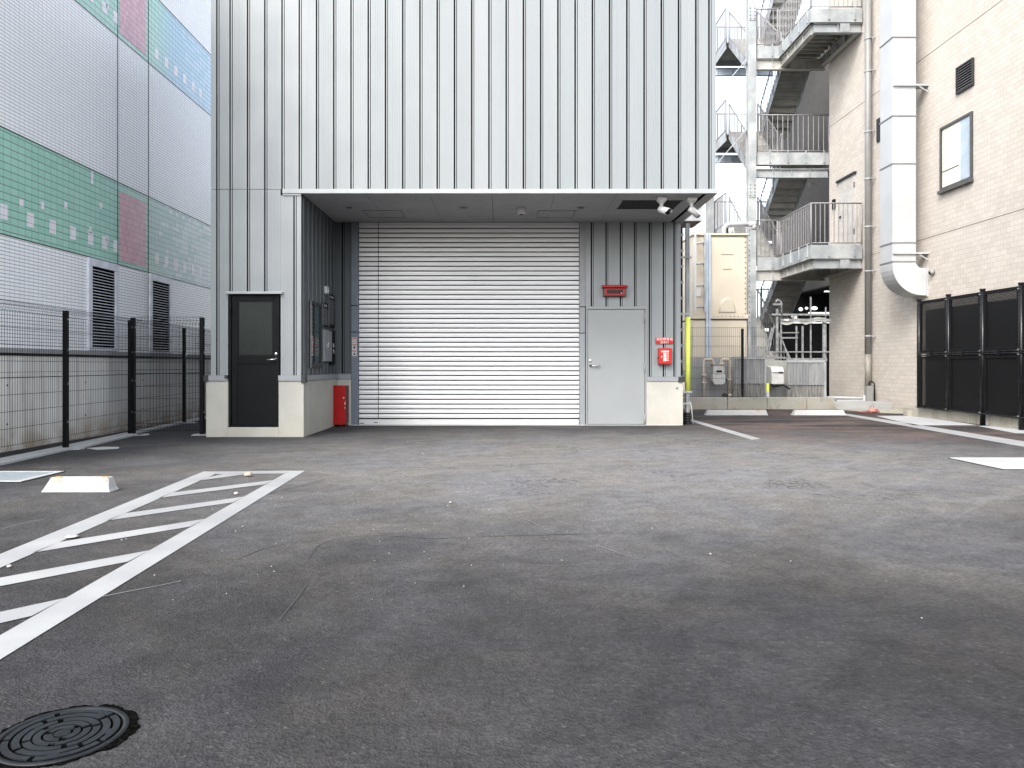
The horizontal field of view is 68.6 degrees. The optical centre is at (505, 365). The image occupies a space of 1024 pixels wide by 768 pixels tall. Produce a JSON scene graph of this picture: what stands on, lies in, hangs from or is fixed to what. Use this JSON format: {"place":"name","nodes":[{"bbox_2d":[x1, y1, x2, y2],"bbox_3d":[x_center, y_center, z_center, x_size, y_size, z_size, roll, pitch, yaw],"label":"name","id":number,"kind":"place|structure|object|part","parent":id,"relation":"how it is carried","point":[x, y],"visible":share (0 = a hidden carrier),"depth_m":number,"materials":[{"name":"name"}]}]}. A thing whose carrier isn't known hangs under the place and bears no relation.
{"place":"outdoors","nodes":[
{"label":"outdoors","id":0,"kind":"place"},
{"bbox_2d":[0,355,210,452],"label":"retaining wall","id":1,"kind":"structure","parent":0,"point":[57,400],"depth_m":11.32,"materials":[{"name":"concrete"}]},
{"bbox_2d":[0,0,210,359],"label":"tiled building","id":2,"kind":"structure","parent":1,"relation":"on","point":[105,157],"depth_m":12.02,"materials":[{"name":"white tile"}]},
{"bbox_2d":[0,394,1023,767],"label":"ground","id":3,"kind":"structure","parent":0,"point":[876,620],"depth_m":3.54,"materials":[{"name":"grey asphalt"}]},
{"bbox_2d":[0,471,65,482],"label":"parking marking","id":4,"kind":"object","parent":3,"relation":"on","point":[14,476],"visible":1,"depth_m":7.47,"materials":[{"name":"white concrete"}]},
{"bbox_2d":[0,704,139,767],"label":"manhole cover","id":5,"kind":"object","parent":3,"relation":"on","point":[60,737],"visible":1,"depth_m":2.23,"materials":[{"name":"metal"}]},
{"bbox_2d":[65,534,78,537],"bbox_3d":[-2.765,1.087,4.793,0.091,0.018,0.075,0,0,0],"label":"stone","id":6,"kind":"object","parent":3,"relation":"on","point":[71,536],"visible":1,"depth_m":4.78,"materials":[{"name":"white stone"}]},
{"bbox_2d":[42,476,118,491],"bbox_3d":[-3.736,1.036,6.608,0.598,0.127,0.164,0,0,0],"label":"wheel stop","id":7,"kind":"object","parent":3,"relation":"on","point":[81,484],"visible":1,"depth_m":6.55,"materials":[{"name":"white concrete"}]},
{"bbox_2d":[88,447,118,449],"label":"pale paving","id":8,"kind":"structure","parent":3,"relation":"on","point":[98,448],"depth_m":9.96,"materials":[{"name":"concrete"}]},
{"bbox_2d":[0,299,210,465],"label":"fence","id":9,"kind":"object","parent":3,"relation":"on","point":[65,444],"visible":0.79,"depth_m":10.58,"materials":[{"name":"black painted steel"},{"name":"steel wire mesh"}]},
{"bbox_2d":[105,581,177,595],"bbox_3d":[-1.785,1.097,3.703,0.369,0.001,0.014,0,0,-45],"label":"chalk scratch","id":10,"kind":"object","parent":3,"relation":"on","point":[138,589],"visible":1,"depth_m":3.68,"materials":[{"name":"grey"}]},
{"bbox_2d":[0,471,303,658],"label":"hatched marking","id":11,"kind":"object","parent":3,"relation":"on","point":[24,632],"visible":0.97,"depth_m":4.53,"materials":[{"name":"white paint"}]},
{"bbox_2d":[130,317,205,435],"bbox_3d":[-5.359,0.159,11.982,1.522,1.883,0.365,0,0,0],"label":"fence","id":12,"kind":"object","parent":3,"relation":"on","point":[201,398],"visible":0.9,"depth_m":11.98,"materials":[{"name":"metal"}]},
{"bbox_2d":[244,472,252,475],"bbox_3d":[-2.555,1.073,7.472,0.084,0.046,0.079,0,0,0],"label":"stone","id":13,"kind":"object","parent":3,"relation":"on","point":[247,473],"visible":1,"depth_m":7.45,"materials":[{"name":"white stone"}]},
{"bbox_2d":[278,584,306,620],"bbox_3d":[-0.983,1.097,3.508,0.013,0.001,0.546,0,0,-2],"label":"asphalt crack","id":14,"kind":"object","parent":3,"relation":"on","point":[296,598],"visible":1,"depth_m":3.48,"materials":[{"name":"grey asphalt"}]},
{"bbox_2d":[333,385,348,426],"bbox_3d":[-3.005,0.726,13.701,0.247,0.748,0.318,0,0,0],"label":"extinguisher cabinet","id":15,"kind":"object","parent":3,"relation":"on","point":[340,404],"visible":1,"depth_m":13.56,"materials":[{"name":"red metal"}]},
{"bbox_3d":[-2.997,0.707,13.570,0.231,0.710,0.020,0,0,0],"label":"door","id":16,"kind":"part","parent":15,"relation":"part of","materials":[{"name":"red metal"}]},
{"bbox_2d":[203,0,717,436],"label":"loading bay building","id":17,"kind":"structure","parent":3,"relation":"on","point":[383,170],"depth_m":11.63,"materials":[{"name":"paint"}]},
{"bbox_2d":[229,294,280,426],"bbox_3d":[-3.885,-0.081,11.656,0.782,2.058,0.149,0,0,0],"label":"black door","id":18,"kind":"structure","parent":17,"relation":"in","point":[254,319],"depth_m":11.66,"materials":[{"name":"paint"}]},
{"bbox_2d":[311,336,312,354],"bbox_3d":[-3.133,-0.325,12.180,0.006,0.310,0.140,0,0,0],"label":"warning sticker","id":19,"kind":"object","parent":17,"relation":"attached to","point":[311,345],"visible":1,"depth_m":12.17,"materials":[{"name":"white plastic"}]},
{"bbox_2d":[308,300,321,367],"bbox_3d":[-3.134,-0.505,12.415,0.037,1.090,0.770,0,0,0],"label":"recess window","id":20,"kind":"structure","parent":17,"relation":"in","point":[314,308],"depth_m":12.40,"materials":[{"name":"teal glass"}]},
{"bbox_2d":[321,302,327,326],"bbox_3d":[-3.139,-0.890,13.078,0.026,0.420,0.404,0,0,0],"label":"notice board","id":21,"kind":"object","parent":17,"relation":"attached to","point":[324,314],"visible":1,"depth_m":13.01,"materials":[{"name":"metal"}]},
{"bbox_2d":[324,286,328,293],"bbox_3d":[-3.114,-1.325,13.140,0.077,0.130,0.160,0,0,0],"label":"motion sensor","id":22,"kind":"object","parent":17,"relation":"attached to","point":[326,289],"visible":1,"depth_m":13.06,"materials":[{"name":"white plastic"}]},
{"bbox_2d":[322,328,331,361],"bbox_3d":[-3.114,-0.350,13.120,0.077,0.580,0.560,0,0,0],"label":"control panel","id":23,"kind":"object","parent":17,"relation":"attached to","point":[326,345],"visible":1,"depth_m":12.99,"materials":[{"name":"metal"}]},
{"bbox_2d":[323,330,331,360],"bbox_3d":[-3.121,-0.350,13.130,0.062,0.540,0.540,0,0,0],"label":"door","id":24,"kind":"structure","parent":23,"relation":"in","point":[327,335],"depth_m":13.06,"materials":[{"name":"grey metal"}]},
{"bbox_2d":[328,294,334,327],"bbox_3d":[-3.139,-0.990,13.548,0.026,0.600,0.464,0,0,0],"label":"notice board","id":25,"kind":"object","parent":17,"relation":"attached to","point":[331,310],"visible":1,"depth_m":13.53,"materials":[{"name":"metal"}]},
{"bbox_2d":[329,330,334,364],"bbox_3d":[-3.123,-0.330,13.600,0.058,0.620,0.280,0,0,0],"label":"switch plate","id":26,"kind":"object","parent":17,"relation":"attached to","point":[332,362],"visible":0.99,"depth_m":13.56,"materials":[{"name":"metal"}]},
{"bbox_2d":[352,337,356,355],"bbox_3d":[-2.788,-0.354,13.886,0.086,0.342,0.006,0,0,0],"label":"warning sticker","id":27,"kind":"object","parent":17,"relation":"attached to","point":[354,346],"visible":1,"depth_m":13.88,"materials":[{"name":"white plastic"}]},
{"bbox_2d":[517,208,526,215],"bbox_3d":[0.278,-2.607,12.720,0.168,0.116,0.166,0,0,0],"label":"ceiling sensor","id":28,"kind":"object","parent":17,"relation":"attached to","point":[521,211],"visible":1,"depth_m":12.66,"materials":[{"name":"white plastic"}]},
{"bbox_2d":[602,285,627,296],"bbox_3d":[2.020,-1.392,13.840,0.458,0.214,0.160,0,0,0],"label":"fire lamp box","id":29,"kind":"object","parent":17,"relation":"attached to","point":[614,290],"visible":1,"depth_m":13.80,"materials":[{"name":"red metal"}]},
{"bbox_2d":[605,289,623,294],"bbox_3d":[2.015,-1.363,13.802,0.348,0.115,0.014,0,0,0],"label":"window frame","id":30,"kind":"structure","parent":29,"relation":"in","point":[605,289],"depth_m":13.79,"materials":[{"name":"red metal"}]},
{"bbox_2d":[585,306,646,424],"bbox_3d":[2.058,-0.007,13.934,1.127,2.190,0.153,0,0,0],"label":"grey door","id":31,"kind":"structure","parent":17,"relation":"in","point":[615,336],"depth_m":13.92,"materials":[{"name":"paint"}]},
{"bbox_2d":[656,196,671,214],"bbox_3d":[2.490,-2.516,11.807,0.176,0.298,0.273,0,0,-22],"label":"security camera","id":32,"kind":"object","parent":17,"relation":"hanging from","point":[661,201],"visible":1,"depth_m":11.80,"materials":[{"name":"white plastic"}]},
{"bbox_2d":[657,348,671,364],"bbox_3d":[2.942,-0.177,13.867,0.253,0.305,0.101,0,0,0],"label":"fire call box","id":33,"kind":"object","parent":17,"relation":"attached to","point":[664,357],"visible":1,"depth_m":13.82,"materials":[{"name":"red metal"}]},
{"bbox_2d":[656,338,672,343],"bbox_3d":[2.947,-0.469,13.905,0.317,0.114,0.026,0,0,0],"label":"fire sign","id":34,"kind":"object","parent":17,"relation":"attached to","point":[664,340],"visible":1,"depth_m":13.89,"materials":[{"name":"red plastic"}]},
{"bbox_2d":[681,227,683,376],"bbox_3d":[3.330,-0.795,14.480,0.130,3.690,0.440,0,0,0],"label":"cable ladder","id":35,"kind":"object","parent":17,"relation":"attached to","point":[682,297],"visible":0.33,"depth_m":14.30,"materials":[{"name":"metal"}]},
{"bbox_2d":[686,196,702,217],"bbox_3d":[2.996,-2.500,11.862,0.256,0.331,0.150,0,0,0],"label":"security camera","id":36,"kind":"object","parent":17,"relation":"hanging from","point":[692,209],"visible":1,"depth_m":11.82,"materials":[{"name":"white plastic"}]},
{"bbox_2d":[345,533,595,538],"bbox_3d":[-0.122,1.097,4.842,1.818,0.001,0.112,0,0,-3],"label":"asphalt crack","id":37,"kind":"object","parent":3,"relation":"on","point":[461,537],"visible":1,"depth_m":4.86,"materials":[{"name":"black asphalt"}]},
{"bbox_2d":[121,453,921,617],"bbox_3d":[-0.031,1.094,6.622,9.896,0.008,8.422,0,0,0],"label":"loose grit","id":38,"kind":"object","parent":3,"relation":"on","point":[429,558],"visible":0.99,"depth_m":4.74,"materials":[{"name":"grey gravel"}]},
{"bbox_2d":[681,223,693,423],"bbox_3d":[3.432,-0.800,14.250,0.254,3.800,0.154,0,0,0],"label":"conduit pole","id":39,"kind":"object","parent":3,"relation":"on","point":[687,391],"visible":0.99,"depth_m":14.21,"materials":[{"name":"metal"}]},
{"bbox_2d":[683,228,750,376],"bbox_3d":[5.899,-1.332,21.512,1.584,4.864,2.175,0,0,0],"label":"water tank","id":40,"kind":"object","parent":3,"relation":"on","point":[719,323],"visible":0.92,"depth_m":20.52,"materials":[{"name":"metal"}]},
{"bbox_2d":[696,288,700,295],"bbox_3d":[5.274,-2.008,20.493,0.130,0.214,0.006,0,0,0],"label":"paper notice","id":41,"kind":"object","parent":40,"relation":"attached to","point":[698,291],"visible":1,"depth_m":20.49,"materials":[{"name":"white paper"}]},
{"bbox_2d":[694,226,705,311],"bbox_3d":[5.271,-2.642,20.416,0.315,2.358,0.271,0,0,0],"label":"tank ladder","id":42,"kind":"object","parent":40,"relation":"attached to","point":[704,265],"visible":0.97,"depth_m":20.28,"materials":[{"name":"white metal"}]},
{"bbox_2d":[722,222,756,232],"bbox_3d":[6.511,-3.806,20.900,0.966,0.418,0.148,0,0,0],"label":"tank pipe","id":43,"kind":"object","parent":40,"relation":"on","point":[753,225],"visible":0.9,"depth_m":20.84,"materials":[{"name":"grey plastic"}]},
{"bbox_2d":[702,358,731,395],"bbox_3d":[5.522,0.444,19.578,0.780,1.313,0.245,0,0,0],"label":"gas meter","id":44,"kind":"object","parent":3,"relation":"on","point":[717,372],"visible":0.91,"depth_m":19.56,"materials":[{"name":"beige metal"}]},
{"bbox_2d":[691,419,759,439],"bbox_3d":[3.752,1.096,13.275,0.185,0.001,4.250,0,0,0],"label":"parking line","id":45,"kind":"object","parent":3,"relation":"on","point":[728,431],"visible":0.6,"depth_m":12.74,"materials":[{"name":"white paint"}]},
{"bbox_2d":[704,410,767,414],"bbox_3d":[5.159,1.040,16.790,1.389,0.120,0.194,0,0,0],"label":"wheel stop","id":46,"kind":"object","parent":3,"relation":"on","point":[735,412],"visible":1,"depth_m":16.72,"materials":[{"name":"white concrete"}]},
{"bbox_2d":[733,357,765,396],"bbox_3d":[6.348,0.448,19.516,0.859,1.370,0.072,0,0,0],"label":"corrugated screen","id":47,"kind":"object","parent":3,"relation":"on","point":[760,372],"visible":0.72,"depth_m":19.52,"materials":[{"name":"metal"}]},
{"bbox_2d":[766,383,768,396],"bbox_3d":[6.746,0.769,19.305,0.074,0.661,0.054,0,0,0],"label":"marker post","id":48,"kind":"object","parent":3,"relation":"on","point":[767,389],"visible":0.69,"depth_m":19.28,"materials":[{"name":"yellow plastic"}]},
{"bbox_2d":[706,0,862,359],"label":"external staircase","id":49,"kind":"structure","parent":3,"relation":"on","point":[787,48],"depth_m":23.74,"materials":[{"name":"metal"}]},
{"bbox_2d":[683,397,891,409],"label":"kerb wall","id":50,"kind":"structure","parent":3,"relation":"on","point":[764,403],"depth_m":18.90,"materials":[{"name":"concrete"}]},
{"bbox_2d":[690,327,762,396],"bbox_3d":[5.555,-0.094,19.028,1.937,1.778,0.104,0,0,0],"label":"fence","id":51,"kind":"object","parent":50,"relation":"on","point":[742,378],"visible":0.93,"depth_m":18.98,"materials":[{"name":"metal"}]},
{"bbox_2d":[786,360,825,396],"bbox_3d":[7.855,0.566,19.616,1.032,1.429,0.072,0,0,0],"label":"corrugated screen","id":52,"kind":"object","parent":3,"relation":"on","point":[806,378],"visible":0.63,"depth_m":19.62,"materials":[{"name":"metal"}]},
{"bbox_2d":[766,366,789,389],"bbox_3d":[7.135,0.312,19.543,0.531,0.622,0.415,0,0,0],"label":"meter box","id":53,"kind":"object","parent":52,"relation":"attached to","point":[774,374],"visible":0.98,"depth_m":19.37,"materials":[{"name":"white metal"}]},
{"bbox_2d":[770,385,786,396],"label":"slatted gate","id":54,"kind":"structure","parent":52,"relation":"attached to","point":[782,391],"depth_m":19.80,"materials":[{"name":"metal"}]},
{"bbox_2d":[791,410,845,414],"bbox_3d":[6.998,1.042,16.790,1.169,0.115,0.194,0,0,0],"label":"wheel stop","id":55,"kind":"object","parent":3,"relation":"on","point":[818,412],"visible":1,"depth_m":16.72,"materials":[{"name":"white concrete"}]},
{"bbox_2d":[852,409,879,412],"bbox_3d":[8.520,1.051,17.720,0.518,0.082,0.498,0,0,0],"label":"red sheet","id":56,"kind":"object","parent":3,"relation":"on","point":[869,411],"visible":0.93,"depth_m":17.61,"materials":[{"name":"plastic"}]},
{"bbox_2d":[879,416,972,424],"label":"pale paving","id":57,"kind":"structure","parent":3,"relation":"on","point":[917,420],"depth_m":14.80,"materials":[{"name":"concrete"}]},
{"bbox_2d":[845,413,1023,446],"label":"parking line","id":58,"kind":"object","parent":3,"relation":"on","point":[997,439],"visible":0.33,"depth_m":12.36,"materials":[{"name":"white paint"}]},
{"bbox_2d":[903,406,1017,428],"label":"kerb blocks","id":59,"kind":"structure","parent":3,"relation":"on","point":[999,421],"depth_m":14.66,"materials":[{"name":"concrete"}]},
{"bbox_2d":[916,282,1023,429],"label":"perforated fence","id":60,"kind":"object","parent":59,"relation":"on","point":[972,354],"visible":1,"depth_m":14.11,"materials":[{"name":"metal"}]},
{"bbox_2d":[949,458,1023,469],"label":"ground cover","id":61,"kind":"object","parent":3,"relation":"on","point":[1008,463],"visible":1,"depth_m":8.47,"materials":[{"name":"white concrete"}]},
{"bbox_2d":[981,426,1023,432],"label":"pale paving","id":62,"kind":"structure","parent":3,"relation":"on","point":[1012,430],"depth_m":12.93,"materials":[{"name":"concrete"}]},
{"bbox_2d":[681,207,701,227],"bbox_3d":[3.750,-3.140,15.375,0.368,0.497,0.750,0,0,0],"label":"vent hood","id":63,"kind":"object","parent":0,"point":[692,220],"visible":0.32,"depth_m":15.00,"materials":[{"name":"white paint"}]},
{"bbox_2d":[683,196,722,239],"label":"distant building","id":64,"kind":"structure","parent":0,"point":[701,227],"depth_m":48.00,"materials":[{"name":"white"}]},
{"bbox_2d":[690,358,733,395],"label":"wall panel","id":65,"kind":"structure","parent":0,"point":[696,367],"depth_m":20.00,"materials":[{"name":"metal"}]},
{"bbox_2d":[715,0,828,330],"label":"sky","id":66,"kind":"structure","parent":0,"point":[730,177],"materials":[{"name":"white"}]},
{"bbox_2d":[839,408,902,413],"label":"concrete path","id":67,"kind":"structure","parent":0,"point":[896,411],"depth_m":18.42,"materials":[{"name":"beige concrete"}]},
{"bbox_2d":[766,360,786,396],"bbox_3d":[7.218,0.477,20.040,0.618,1.246,0.080,0,0,0],"label":"screen panel","id":68,"kind":"object","parent":67,"relation":"on","point":[782,363],"visible":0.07,"depth_m":20.00,"materials":[{"name":"metal"}]},
{"bbox_2d":[764,297,830,361],"bbox_3d":[8.110,-0.409,21.030,1.829,3.019,0.440,0,0,0],"label":"pipe rack","id":69,"kind":"object","parent":67,"relation":"on","point":[783,321],"visible":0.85,"depth_m":20.87,"materials":[{"name":"metal"}]},
{"bbox_2d":[826,395,864,400],"bbox_3d":[9.137,0.950,20.690,1.427,0.300,0.465,0,0,16],"label":"ground pipe","id":70,"kind":"object","parent":67,"relation":"on","point":[837,397],"visible":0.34,"depth_m":20.57,"materials":[{"name":"grey plastic"}]},
{"bbox_2d":[869,403,875,410],"bbox_3d":[8.660,0.979,17.720,0.180,0.242,0.180,0,0,0],"label":"ground stake","id":71,"kind":"object","parent":67,"relation":"on","point":[872,409],"visible":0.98,"depth_m":17.69,"materials":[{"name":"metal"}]},
{"bbox_2d":[769,0,1023,408],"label":"beige tiled building","id":72,"kind":"structure","parent":0,"point":[970,157],"depth_m":18.00,"materials":[{"name":"tile"}]},
{"bbox_2d":[836,171,856,244],"bbox_3d":[10.065,-4.525,22.190,0.070,2.150,1.220,0,0,0],"label":"landing door","id":73,"kind":"structure","parent":72,"relation":"in","point":[846,185],"depth_m":22.18,"materials":[{"name":"paint"}]},
{"bbox_2d":[864,0,875,385],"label":"downpipe","id":74,"kind":"object","parent":72,"relation":"attached to","point":[868,226],"visible":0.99,"depth_m":20.52,"materials":[{"name":"metal"}]},
{"bbox_2d":[864,381,874,400],"bbox_3d":[9.914,0.697,20.411,0.228,0.606,0.178,0,0,0],"label":"junction box","id":75,"kind":"object","parent":74,"relation":"attached to","point":[868,391],"visible":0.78,"depth_m":20.35,"materials":[{"name":"beige metal"}]},
{"bbox_2d":[876,117,879,141],"bbox_3d":[10.080,-6.370,20.055,0.040,0.620,0.610,0,0,0],"label":"slot window","id":76,"kind":"structure","parent":72,"relation":"in","point":[877,120],"depth_m":20.28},
{"bbox_2d":[879,0,928,298],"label":"exhaust duct","id":77,"kind":"object","parent":72,"relation":"attached to","point":[903,274],"visible":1,"depth_m":17.95,"materials":[{"name":"metal"}]},
{"bbox_2d":[928,269,934,275],"bbox_3d":[10.041,-2.210,17.700,0.118,0.160,0.160,0,0,0],"label":"wall lamp","id":78,"kind":"object","parent":72,"relation":"attached to","point":[931,272],"visible":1,"depth_m":17.65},
{"bbox_2d":[937,111,973,194],"bbox_3d":[10.055,-4.735,16.795,0.090,1.530,1.230,0,0,0],"label":"window","id":79,"kind":"structure","parent":72,"relation":"in","point":[956,137],"depth_m":16.79,"materials":[{"name":"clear glass"}]}
]}

